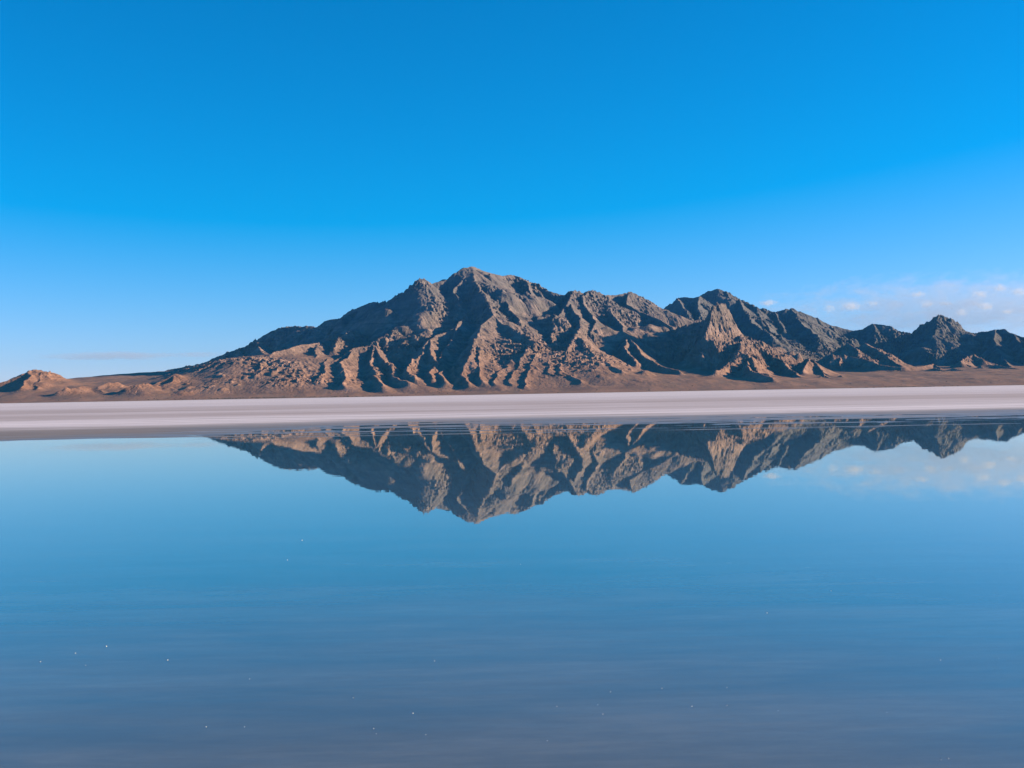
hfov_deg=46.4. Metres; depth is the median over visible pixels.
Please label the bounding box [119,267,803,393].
mountain
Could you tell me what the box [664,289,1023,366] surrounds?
mountain range
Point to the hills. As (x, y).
(847, 356)
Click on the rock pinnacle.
(716, 341)
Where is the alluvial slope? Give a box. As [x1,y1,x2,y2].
[0,364,1023,402]
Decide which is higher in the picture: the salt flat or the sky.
the sky
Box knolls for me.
[0,369,199,396]
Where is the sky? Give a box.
[0,0,1023,382]
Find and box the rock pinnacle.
[667,302,802,381]
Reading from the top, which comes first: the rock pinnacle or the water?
the rock pinnacle
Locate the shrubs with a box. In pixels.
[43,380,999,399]
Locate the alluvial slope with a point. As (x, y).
(695, 380)
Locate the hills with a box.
[795,342,1016,376]
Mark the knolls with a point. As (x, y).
(35, 379)

